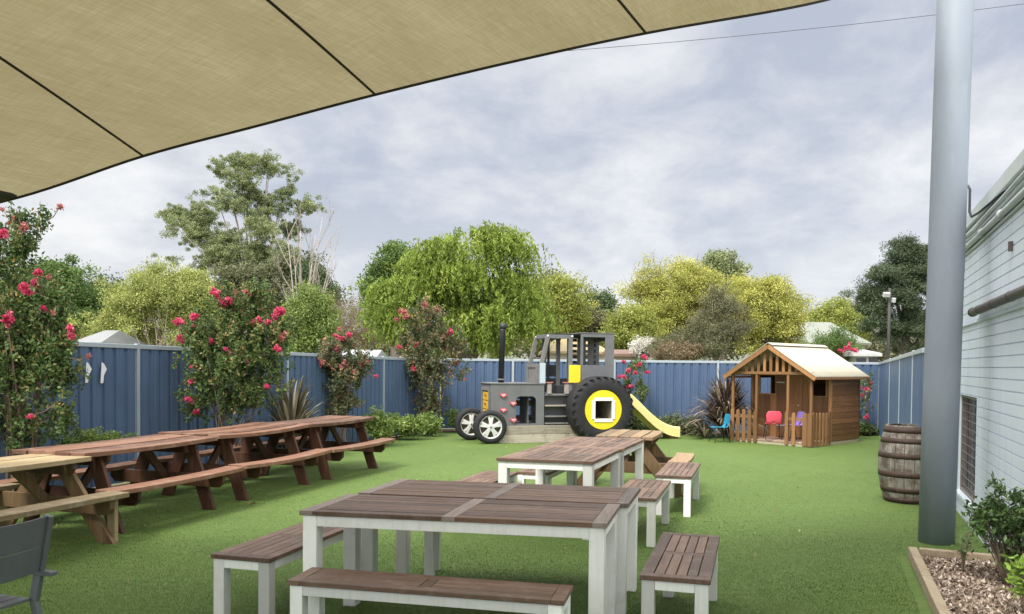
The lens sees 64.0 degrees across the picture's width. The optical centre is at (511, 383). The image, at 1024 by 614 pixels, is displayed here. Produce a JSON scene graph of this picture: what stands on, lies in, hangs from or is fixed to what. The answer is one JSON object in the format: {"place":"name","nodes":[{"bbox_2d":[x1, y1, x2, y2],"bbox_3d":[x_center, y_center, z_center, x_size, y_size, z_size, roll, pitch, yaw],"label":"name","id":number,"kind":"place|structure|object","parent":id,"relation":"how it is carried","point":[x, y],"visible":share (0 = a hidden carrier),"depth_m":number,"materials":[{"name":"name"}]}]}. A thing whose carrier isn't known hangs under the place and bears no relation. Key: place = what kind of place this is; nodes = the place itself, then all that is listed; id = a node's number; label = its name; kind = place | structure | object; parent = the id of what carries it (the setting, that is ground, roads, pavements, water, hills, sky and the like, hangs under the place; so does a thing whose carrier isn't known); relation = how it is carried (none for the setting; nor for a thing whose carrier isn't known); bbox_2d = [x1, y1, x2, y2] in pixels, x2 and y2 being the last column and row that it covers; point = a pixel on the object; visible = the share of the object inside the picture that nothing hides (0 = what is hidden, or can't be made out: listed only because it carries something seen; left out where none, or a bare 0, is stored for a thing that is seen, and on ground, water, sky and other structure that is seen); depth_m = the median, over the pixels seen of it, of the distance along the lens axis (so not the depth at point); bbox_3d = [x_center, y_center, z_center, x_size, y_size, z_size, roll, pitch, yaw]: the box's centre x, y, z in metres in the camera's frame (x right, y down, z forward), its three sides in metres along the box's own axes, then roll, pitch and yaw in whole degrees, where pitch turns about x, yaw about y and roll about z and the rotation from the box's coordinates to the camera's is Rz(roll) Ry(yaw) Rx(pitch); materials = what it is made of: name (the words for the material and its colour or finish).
{"place":"outdoors","nodes":[
{"label":"outdoors","id":0,"kind":"place"},
{"bbox_2d":[342,350,387,356],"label":"garden shed","id":1,"kind":"structure","parent":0,"point":[379,353],"depth_m":30.05,"materials":[{"name":"white metal"}]},
{"bbox_2d":[94,387,878,487],"bbox_3d":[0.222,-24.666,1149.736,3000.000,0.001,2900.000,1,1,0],"label":"ground","id":2,"kind":"structure","parent":0,"point":[439,428],"depth_m":21.48,"materials":[{"name":"green plant"}]},
{"bbox_2d":[0,277,88,338],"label":"leafy tree","id":3,"kind":"object","parent":2,"relation":"on","point":[73,321],"visible":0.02,"depth_m":36.32,"materials":[{"name":"green plant"}]},
{"bbox_2d":[0,254,109,337],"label":"leafy tree","id":4,"kind":"object","parent":2,"relation":"on","point":[84,299],"visible":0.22,"depth_m":41.18,"materials":[{"name":"green plant"}]},
{"bbox_2d":[49,426,137,444],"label":"hedge","id":5,"kind":"object","parent":2,"relation":"on","point":[91,436],"visible":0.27,"depth_m":10.10,"materials":[{"name":"green plant"}]},
{"bbox_2d":[79,267,123,334],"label":"leafy tree","id":6,"kind":"object","parent":2,"relation":"on","point":[111,277],"visible":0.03,"depth_m":47.62,"materials":[{"name":"green plant"}]},
{"bbox_2d":[77,330,147,344],"bbox_3d":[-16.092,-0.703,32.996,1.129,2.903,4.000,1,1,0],"label":"house","id":7,"kind":"structure","parent":2,"relation":"on","point":[114,336],"depth_m":32.38,"materials":[{"name":"grey metal"}]},
{"bbox_2d":[76,254,230,346],"bbox_3d":[-15.529,-2.543,35.992,6.833,6.487,4.777,1,1,0],"label":"dome tree","id":8,"kind":"object","parent":2,"relation":"on","point":[184,292],"visible":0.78,"depth_m":34.93,"materials":[{"name":"yellow plant"}]},
{"bbox_2d":[130,298,180,345],"bbox_3d":[-14.486,-1.347,33.074,1.840,4.235,1.837,1,1,26],"label":"bare tree","id":9,"kind":"object","parent":2,"relation":"on","point":[155,331],"visible":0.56,"depth_m":33.09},
{"bbox_2d":[151,148,328,334],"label":"gum tree","id":10,"kind":"object","parent":2,"relation":"on","point":[218,244],"visible":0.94,"depth_m":57.34,"materials":[{"name":"green plant"}]},
{"bbox_2d":[201,248,337,344],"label":"olive tree","id":11,"kind":"object","parent":2,"relation":"on","point":[237,275],"visible":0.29,"depth_m":51.13,"materials":[{"name":"green plant"}]},
{"bbox_2d":[272,182,340,311],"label":"bare tree","id":12,"kind":"object","parent":2,"relation":"on","point":[310,274],"visible":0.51,"depth_m":46.68,"materials":[{"name":"grey plant"}]},
{"bbox_2d":[275,279,345,353],"bbox_3d":[-6.394,-1.188,26.028,2.319,4.415,2.302,1,1,0],"label":"conifer shrub","id":13,"kind":"object","parent":2,"relation":"on","point":[314,317],"visible":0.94,"depth_m":25.60,"materials":[{"name":"green plant"}]},
{"bbox_2d":[286,255,355,324],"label":"olive tree","id":14,"kind":"object","parent":2,"relation":"on","point":[305,273],"visible":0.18,"depth_m":49.62,"materials":[{"name":"green plant"}]},
{"bbox_2d":[327,286,367,337],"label":"bare tree","id":15,"kind":"object","parent":2,"relation":"on","point":[351,308],"visible":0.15,"depth_m":50.35,"materials":[{"name":"grey wood"}]},
{"bbox_2d":[328,291,390,350],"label":"brown bush","id":16,"kind":"object","parent":2,"relation":"on","point":[350,322],"visible":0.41,"depth_m":43.70,"materials":[{"name":"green plant"}]},
{"bbox_2d":[353,238,416,357],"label":"leafy tree","id":17,"kind":"object","parent":2,"relation":"on","point":[391,249],"visible":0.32,"depth_m":43.19,"materials":[{"name":"green plant"}]},
{"bbox_2d":[345,219,570,358],"bbox_3d":[-2.109,-2.834,32.828,8.988,7.423,4.777,1,1,0],"label":"willow tree","id":18,"kind":"object","parent":2,"relation":"on","point":[441,275],"visible":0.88,"depth_m":31.98,"materials":[{"name":"green plant"}]},
{"bbox_2d":[32,321,924,361],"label":"woodland","id":19,"kind":"object","parent":2,"relation":"on","point":[521,350],"visible":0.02,"depth_m":116.93,"materials":[{"name":"plant"}]},
{"bbox_2d":[519,263,590,358],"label":"leafy tree","id":20,"kind":"object","parent":2,"relation":"on","point":[539,350],"visible":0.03,"depth_m":42.61,"materials":[{"name":"green plant"}]},
{"bbox_2d":[523,265,601,352],"bbox_3d":[2.097,-2.523,39.896,4.478,6.612,3.814,1,1,0],"label":"leafy tree","id":21,"kind":"object","parent":2,"relation":"on","point":[561,290],"visible":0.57,"depth_m":39.37,"materials":[{"name":"green plant"}]},
{"bbox_2d":[538,339,604,359],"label":"house","id":22,"kind":"structure","parent":2,"relation":"on","point":[563,349],"depth_m":34.34,"materials":[{"name":"beige metal"}]},
{"bbox_2d":[568,298,612,345],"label":"leafy tree","id":23,"kind":"object","parent":2,"relation":"on","point":[592,327],"visible":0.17,"depth_m":41.44,"materials":[{"name":"green plant"}]},
{"bbox_2d":[585,284,620,347],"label":"pine tree","id":24,"kind":"object","parent":2,"relation":"on","point":[606,299],"visible":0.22,"depth_m":51.30,"materials":[{"name":"green plant"}]},
{"bbox_2d":[597,292,675,351],"bbox_3d":[5.665,-1.715,37.959,3.726,5.134,3.268,1,1,0],"label":"leafy tree","id":25,"kind":"object","parent":2,"relation":"on","point":[628,324],"visible":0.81,"depth_m":37.39,"materials":[{"name":"green plant"}]},
{"bbox_2d":[627,335,655,359],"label":"pale shrub","id":26,"kind":"object","parent":2,"relation":"on","point":[639,348],"visible":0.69,"depth_m":29.86,"materials":[{"name":"white plant"}]},
{"bbox_2d":[645,338,710,360],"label":"brown bush","id":27,"kind":"object","parent":2,"relation":"on","point":[674,352],"visible":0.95,"depth_m":26.82,"materials":[{"name":"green plant"}]},
{"bbox_2d":[610,251,746,339],"bbox_3d":[7.876,-2.867,39.920,6.197,7.355,4.358,0,1,-19],"label":"yellow tree","id":28,"kind":"object","parent":2,"relation":"on","point":[673,298],"visible":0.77,"depth_m":39.13,"materials":[{"name":"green plant"}]},
{"bbox_2d":[643,279,763,360],"bbox_3d":[6.512,-1.301,27.791,4.047,4.752,2.810,1,1,0],"label":"grey shrub","id":29,"kind":"object","parent":2,"relation":"on","point":[718,336],"visible":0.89,"depth_m":27.64,"materials":[{"name":"green plant"}]},
{"bbox_2d":[696,248,752,360],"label":"leafy tree","id":30,"kind":"object","parent":2,"relation":"on","point":[716,258],"visible":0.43,"depth_m":49.29,"materials":[{"name":"green plant"}]},
{"bbox_2d":[708,269,816,355],"bbox_3d":[11.011,-2.067,36.143,4.809,5.990,3.461,1,1,0],"label":"yellow tree","id":31,"kind":"object","parent":2,"relation":"on","point":[774,304],"visible":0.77,"depth_m":35.33,"materials":[{"name":"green plant"}]},
{"bbox_2d":[773,322,871,349],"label":"house","id":32,"kind":"structure","parent":2,"relation":"on","point":[820,326],"depth_m":46.21,"materials":[{"name":"white metal"}]},
{"bbox_2d":[800,324,865,361],"bbox_3d":[10.615,-0.412,26.993,2.111,3.181,1.854,1,1,0],"label":"flowering bush","id":33,"kind":"object","parent":2,"relation":"on","point":[836,344],"visible":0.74,"depth_m":26.73,"materials":[{"name":"green plant"}]},
{"bbox_2d":[802,294,878,340],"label":"yellow tree","id":34,"kind":"object","parent":2,"relation":"on","point":[840,311],"visible":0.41,"depth_m":55.13,"materials":[{"name":"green plant"}]},
{"bbox_2d":[841,350,881,361],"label":"garden shed","id":35,"kind":"structure","parent":2,"relation":"on","point":[865,356],"depth_m":26.21,"materials":[{"name":"white metal"}]},
{"bbox_2d":[869,357,876,361],"bbox_3d":[11.559,-0.697,26.223,0.250,0.300,0.028,1,1,0],"label":"window","id":36,"kind":"structure","parent":35,"relation":"in","point":[871,359],"depth_m":26.21,"materials":[{"name":"grey glass"}]},
{"bbox_2d":[837,230,927,354],"bbox_3d":[19.148,-3.246,39.742,6.013,8.380,4.325,1,1,0],"label":"pine tree","id":37,"kind":"object","parent":2,"relation":"on","point":[901,273],"visible":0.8,"depth_m":39.44,"materials":[{"name":"green plant"}]},
{"bbox_2d":[881,288,895,359],"bbox_3d":[14.153,-1.269,30.895,0.491,4.677,0.310,1,1,0],"label":"floodlight pole","id":38,"kind":"object","parent":2,"relation":"on","point":[888,295],"visible":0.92,"depth_m":30.91,"materials":[{"name":"grey metal"}]},
{"bbox_2d":[956,149,1023,577],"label":"building","id":39,"kind":"structure","parent":2,"relation":"on","point":[991,427],"depth_m":7.35,"materials":[{"name":"clear pale painted timber weatherboard"}]},
{"bbox_2d":[957,395,976,509],"bbox_3d":[4.960,0.702,8.870,0.135,1.140,1.320,1,1,22],"label":"window","id":40,"kind":"structure","parent":39,"relation":"in","point":[969,404],"depth_m":9.11,"materials":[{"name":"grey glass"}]},
{"bbox_2d":[0,432,990,613],"bbox_3d":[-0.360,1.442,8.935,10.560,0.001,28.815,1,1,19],"label":"lawn","id":41,"kind":"structure","parent":0,"point":[443,453],"depth_m":8.08,"materials":[{"name":"green plant"}]},
{"bbox_2d":[0,514,57,613],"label":"metal armchair","id":42,"kind":"object","parent":41,"relation":"on","point":[20,537],"visible":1,"depth_m":4.05,"materials":[{"name":"grey metal"}]},
{"bbox_2d":[0,454,128,543],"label":"picnic table","id":43,"kind":"object","parent":41,"relation":"on","point":[30,496],"visible":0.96,"depth_m":7.45,"materials":[{"name":"brown wood"}]},
{"bbox_2d":[0,434,243,533],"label":"picnic table","id":44,"kind":"object","parent":41,"relation":"on","point":[140,477],"visible":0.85,"depth_m":8.62,"materials":[{"name":"brown wood"}]},
{"bbox_2d":[0,342,440,487],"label":"steel fence","id":45,"kind":"object","parent":41,"relation":"on","point":[129,387],"visible":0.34,"depth_m":11.57,"materials":[{"name":"blue metal"}]},
{"bbox_2d":[133,422,331,500],"bbox_3d":[-3.539,0.970,10.625,1.640,0.809,1.984,1,1,17],"label":"picnic table","id":46,"kind":"object","parent":41,"relation":"on","point":[252,464],"visible":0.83,"depth_m":10.31,"materials":[{"name":"brown wood"}]},
{"bbox_2d":[171,275,298,478],"bbox_3d":[-3.957,-0.103,11.715,1.768,2.907,1.188,1,1,0],"label":"crepe myrtle","id":47,"kind":"object","parent":41,"relation":"on","point":[221,367],"visible":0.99,"depth_m":11.55,"materials":[{"name":"green plant"}]},
{"bbox_2d":[211,522,342,613],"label":"slatted bench","id":48,"kind":"object","parent":41,"relation":"on","point":[265,556],"visible":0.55,"depth_m":5.14,"materials":[{"name":"brown wood"}]},
{"bbox_2d":[251,415,394,479],"bbox_3d":[-2.918,0.938,12.448,1.640,0.802,1.894,1,1,18],"label":"picnic table","id":49,"kind":"object","parent":41,"relation":"on","point":[315,433],"visible":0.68,"depth_m":12.21,"materials":[{"name":"brown wood"}]},
{"bbox_2d":[358,405,402,444],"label":"box bush","id":50,"kind":"object","parent":41,"relation":"on","point":[381,425],"visible":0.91,"depth_m":16.30,"materials":[{"name":"green plant"}]},
{"bbox_2d":[388,412,429,438],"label":"box bush","id":51,"kind":"object","parent":41,"relation":"on","point":[408,424],"visible":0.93,"depth_m":17.72,"materials":[{"name":"green plant"}]},
{"bbox_2d":[287,567,572,613],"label":"slatted bench","id":52,"kind":"object","parent":41,"relation":"on","point":[312,588],"visible":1,"depth_m":4.43,"materials":[{"name":"brown wood"}]},
{"bbox_2d":[418,410,444,435],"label":"box bush","id":53,"kind":"object","parent":41,"relation":"on","point":[434,425],"visible":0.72,"depth_m":18.64,"materials":[{"name":"green plant"}]},
{"bbox_2d":[424,531,440,575],"bbox_3d":[0.108,1.279,6.391,1.580,0.451,0.310,1,1,6],"label":"slatted bench","id":54,"kind":"object","parent":41,"relation":"on","point":[432,542],"visible":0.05,"depth_m":6.33,"materials":[{"name":"wood"}]},
{"bbox_2d":[393,296,474,434],"bbox_3d":[-1.837,-0.429,19.079,1.942,3.259,1.221,1,1,0],"label":"crepe myrtle","id":55,"kind":"object","parent":41,"relation":"on","point":[429,365],"visible":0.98,"depth_m":18.99,"materials":[{"name":"green plant"}]},
{"bbox_2d":[299,494,619,613],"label":"slatted table","id":56,"kind":"object","parent":41,"relation":"on","point":[352,515],"visible":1,"depth_m":4.99,"materials":[{"name":"brown wood"}]},
{"bbox_2d":[112,429,859,486],"bbox_3d":[-1.411,1.265,15.757,22.368,0.001,7.799,-1,2,-44],"label":"garden strip","id":57,"kind":"object","parent":41,"relation":"on","point":[454,430],"visible":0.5,"depth_m":20.03,"materials":[{"name":"soil"}]},
{"bbox_2d":[0,201,91,490],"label":"crepe myrtle","id":58,"kind":"object","parent":57,"relation":"on","point":[43,348],"visible":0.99,"depth_m":8.81,"materials":[{"name":"green plant"}]},
{"bbox_2d":[258,373,321,447],"bbox_3d":[-3.895,0.462,14.195,1.710,1.604,1.729,0,2,-34],"label":"flax plant","id":59,"kind":"object","parent":57,"relation":"on","point":[293,407],"visible":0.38,"depth_m":14.05,"materials":[{"name":"green plant"}]},
{"bbox_2d":[317,326,378,441],"bbox_3d":[-3.199,0.074,15.637,1.216,2.383,0.905,0,1,-15],"label":"crepe myrtle","id":60,"kind":"object","parent":57,"relation":"on","point":[344,400],"visible":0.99,"depth_m":15.61,"materials":[{"name":"green plant"}]},
{"bbox_2d":[444,408,461,428],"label":"box bush","id":61,"kind":"object","parent":57,"relation":"on","point":[451,416],"visible":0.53,"depth_m":19.90,"materials":[{"name":"green plant"}]},
{"bbox_2d":[616,354,650,404],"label":"crepe myrtle","id":62,"kind":"object","parent":57,"relation":"on","point":[636,363],"visible":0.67,"depth_m":20.00,"materials":[{"name":"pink plant"}]},
{"bbox_2d":[640,414,671,430],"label":"shrub","id":63,"kind":"object","parent":57,"relation":"on","point":[657,417],"visible":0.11,"depth_m":19.62,"materials":[{"name":"green plant"}]},
{"bbox_2d":[659,410,691,434],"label":"shrub","id":64,"kind":"object","parent":57,"relation":"on","point":[678,422],"visible":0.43,"depth_m":19.81,"materials":[{"name":"green plant"}]},
{"bbox_2d":[684,415,713,435],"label":"shrub","id":65,"kind":"object","parent":57,"relation":"on","point":[692,427],"visible":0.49,"depth_m":19.93,"materials":[{"name":"green plant"}]},
{"bbox_2d":[859,371,876,435],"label":"crepe myrtle","id":66,"kind":"object","parent":57,"relation":"on","point":[869,383],"visible":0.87,"depth_m":19.93,"materials":[{"name":"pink plant"}]},
{"bbox_2d":[859,421,878,435],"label":"shrub","id":67,"kind":"object","parent":57,"relation":"on","point":[876,431],"visible":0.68,"depth_m":20.01,"materials":[{"name":"green plant"}]},
{"bbox_2d":[457,470,517,482],"bbox_3d":[-0.311,1.224,8.660,0.390,0.451,1.240,1,1,18],"label":"slatted bench","id":68,"kind":"object","parent":41,"relation":"on","point":[488,476],"visible":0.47,"depth_m":8.80,"materials":[{"name":"brown wood"}]},
{"bbox_2d":[358,479,639,613],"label":"slatted table","id":69,"kind":"object","parent":41,"relation":"on","point":[625,498],"visible":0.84,"depth_m":5.79,"materials":[{"name":"brown wood"}]},
{"bbox_2d":[516,469,573,485],"bbox_3d":[0.419,1.204,9.790,0.380,0.451,1.240,1,1,18],"label":"slatted bench","id":70,"kind":"object","parent":41,"relation":"on","point":[524,475],"visible":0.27,"depth_m":9.26,"materials":[{"name":"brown wood"}]},
{"bbox_2d":[496,446,621,539],"bbox_3d":[0.520,1.086,8.437,1.063,0.752,1.300,1,1,14],"label":"slatted table","id":71,"kind":"object","parent":41,"relation":"on","point":[587,461],"visible":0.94,"depth_m":8.02,"materials":[{"name":"brown wood"}]},
{"bbox_2d":[454,323,679,443],"bbox_3d":[1.384,-0.029,17.980,5.104,2.560,1.428,0,1,-16],"label":"play tractor","id":72,"kind":"object","parent":41,"relation":"on","point":[592,398],"visible":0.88,"depth_m":17.59,"materials":[{"name":"grey wood"}]},
{"bbox_2d":[539,436,644,486],"bbox_3d":[0.976,1.062,9.687,1.063,0.751,1.300,1,1,14],"label":"slatted table","id":73,"kind":"object","parent":41,"relation":"on","point":[628,445],"visible":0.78,"depth_m":9.71,"materials":[{"name":"brown wood"}]},
{"bbox_2d":[577,429,693,496],"bbox_3d":[1.590,1.035,11.014,1.640,0.755,1.132,1,1,17],"label":"picnic table","id":74,"kind":"object","parent":41,"relation":"on","point":[656,459],"visible":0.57,"depth_m":10.70,"materials":[{"name":"brown wood"}]},
{"bbox_2d":[628,406,651,429],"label":"shrub","id":75,"kind":"object","parent":41,"relation":"on","point":[636,423],"visible":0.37,"depth_m":19.34,"materials":[{"name":"green plant"}]},
{"bbox_2d":[622,479,670,547],"bbox_3d":[1.289,1.251,8.091,0.420,0.451,1.250,1,1,17],"label":"slatted bench","id":76,"kind":"object","parent":41,"relation":"on","point":[652,494],"visible":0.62,"depth_m":7.92,"materials":[{"name":"brown wood"}]},
{"bbox_2d":[441,358,878,430],"bbox_3d":[3.752,0.301,20.808,11.110,1.812,0.068,1,1,0],"label":"steel fence","id":77,"kind":"object","parent":41,"relation":"on","point":[674,386],"visible":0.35,"depth_m":20.78,"materials":[{"name":"blue metal"}]},
{"bbox_2d":[655,462,700,516],"bbox_3d":[1.964,1.222,9.640,0.400,0.451,1.330,1,1,17],"label":"slatted bench","id":78,"kind":"object","parent":41,"relation":"on","point":[686,474],"visible":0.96,"depth_m":9.20,"materials":[{"name":"brown wood"}]},
{"bbox_2d":[639,532,719,613],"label":"slatted bench","id":79,"kind":"object","parent":41,"relation":"on","point":[674,562],"visible":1,"depth_m":4.92,"materials":[{"name":"brown wood"}]},
{"bbox_2d":[684,421,723,436],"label":"plant","id":80,"kind":"object","parent":41,"relation":"on","point":[704,432],"visible":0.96,"depth_m":18.88,"materials":[{"name":"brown plant"}]},
{"bbox_2d":[673,368,766,435],"bbox_3d":[4.999,0.416,19.175,2.637,1.627,2.641,1,1,0],"label":"flax plant","id":81,"kind":"object","parent":41,"relation":"on","point":[721,394],"visible":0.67,"depth_m":18.95,"materials":[{"name":"purple plant"}]},
{"bbox_2d":[709,414,730,442],"bbox_3d":[4.560,0.972,17.957,0.384,0.620,0.358,0,1,-8],"label":"kids chair","id":82,"kind":"object","parent":41,"relation":"on","point":[727,419],"visible":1,"depth_m":18.00,"materials":[{"name":"teal plastic"}]},
{"bbox_2d":[723,342,869,447],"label":"cubby house","id":83,"kind":"structure","parent":41,"relation":"on","point":[818,386],"depth_m":17.87,"materials":[{"name":"wood"}]},
{"bbox_2d":[759,374,775,394],"bbox_3d":[5.780,0.008,18.510,0.040,0.460,0.430,-1,2,-42],"label":"window frame","id":84,"kind":"structure","parent":83,"relation":"in","point":[759,374],"depth_m":18.56,"materials":[{"name":"brown wood"}]},
{"bbox_2d":[763,411,781,439],"bbox_3d":[5.680,0.895,17.840,0.358,0.620,0.384,1,1,10],"label":"kids chair","id":85,"kind":"object","parent":83,"relation":"on","point":[774,416],"visible":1,"depth_m":17.68,"materials":[{"name":"red plastic"}]},
{"bbox_2d":[776,374,801,437],"bbox_3d":[6.120,0.485,18.118,0.050,1.390,0.612,-1,2,-42],"label":"door","id":86,"kind":"structure","parent":83,"relation":"in","point":[795,380],"depth_m":18.09,"materials":[{"name":"wood"}]},
{"bbox_2d":[782,411,803,440],"bbox_3d":[6.036,0.905,17.556,0.384,0.620,0.358,0,1,-10],"label":"kids chair","id":87,"kind":"object","parent":83,"relation":"on","point":[799,414],"visible":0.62,"depth_m":17.64,"materials":[{"name":"purple plastic"}]},
{"bbox_2d":[878,423,920,504],"bbox_3d":[4.944,0.987,10.174,0.732,0.950,0.732,1,1,0],"label":"wine barrel","id":88,"kind":"object","parent":41,"relation":"on","point":[899,455],"visible":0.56,"depth_m":9.94,"materials":[{"name":"brown wood"}]},
{"bbox_2d":[878,348,923,436],"bbox_3d":[7.113,0.415,15.264,0.068,1.900,11.787,1,1,22],"label":"steel fence","id":89,"kind":"object","parent":41,"relation":"on","point":[900,388],"visible":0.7,"depth_m":13.06,"materials":[{"name":"blue metal"}]},
{"bbox_2d":[908,547,930,584],"bbox_3d":[3.302,1.477,6.648,0.070,0.101,1.042,1,1,21],"label":"edging timber","id":90,"kind":"object","parent":41,"relation":"on","point":[918,564],"visible":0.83,"depth_m":6.58,"materials":[{"name":"beige wood"}]},
{"bbox_2d":[921,575,948,613],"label":"edging timber","id":91,"kind":"object","parent":41,"relation":"on","point":[934,597],"visible":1,"depth_m":5.68,"materials":[{"name":"beige wood"}]},
{"bbox_2d":[938,610,950,613],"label":"edging timber","id":92,"kind":"object","parent":41,"relation":"on","point":[943,612],"visible":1,"depth_m":5.21,"materials":[{"name":"beige wood"}]},
{"bbox_2d":[918,0,973,545],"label":"shade sail post","id":93,"kind":"object","parent":41,"relation":"on","point":[946,264],"visible":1,"depth_m":7.63,"materials":[{"name":"grey metal"}]},
{"bbox_2d":[0,0,829,203],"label":"shade sail","id":94,"kind":"object","parent":93,"relation":"attached to","point":[89,87],"visible":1,"depth_m":5.02,"materials":[{"name":"fabric"}]},
{"bbox_2d":[919,547,996,561],"bbox_3d":[3.817,1.479,7.015,0.591,0.090,0.060,1,1,24],"label":"edging timber","id":95,"kind":"object","parent":41,"relation":"on","point":[946,553],"visible":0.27,"depth_m":7.01,"materials":[{"name":"beige wood"}]},
{"bbox_2d":[921,554,1022,613],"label":"bark chips","id":96,"kind":"object","parent":41,"relation":"on","point":[964,598],"visible":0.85,"depth_m":5.92,"materials":[{"name":"brown wood"}]},
{"bbox_2d":[950,527,978,571],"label":"young shrub","id":97,"kind":"object","parent":96,"relation":"on","point":[963,553],"visible":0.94,"depth_m":6.42,"materials":[{"name":"green plant"}]},
{"bbox_2d":[956,471,1023,585],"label":"leafy bush","id":98,"kind":"object","parent":96,"relation":"on","point":[1007,529],"visible":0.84,"depth_m":5.99,"materials":[{"name":"green plant"}]},
{"bbox_2d":[998,551,1023,613],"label":"lime shrub","id":99,"kind":"object","parent":96,"relation":"on","point":[1018,581],"visible":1,"depth_m":5.33,"materials":[{"name":"green plant"}]},
{"bbox_2d":[0,0,1023,341],"label":"sky","id":100,"kind":"structure","parent":0,"point":[799,153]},
{"bbox_2d":[600,350,652,359],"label":"garden shed","id":101,"kind":"structure","parent":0,"point":[622,354],"depth_m":30.23,"materials":[{"name":"beige metal"}]},
{"bbox_2d":[389,340,917,360],"bbox_3d":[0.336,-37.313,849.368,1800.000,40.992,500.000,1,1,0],"label":"hills","id":102,"kind":"structure","parent":0,"point":[739,357],"depth_m":639.88,"materials":[{"name":"green plant"}]},
{"bbox_2d":[569,4,1019,50],"bbox_3d":[5.167,-12.722,25.714,65.535,6.442,0.016,1,1,0],"label":"overhead wire","id":103,"kind":"object","parent":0,"point":[776,32],"visible":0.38,"depth_m":25.75,"materials":[{"name":"black metal"}]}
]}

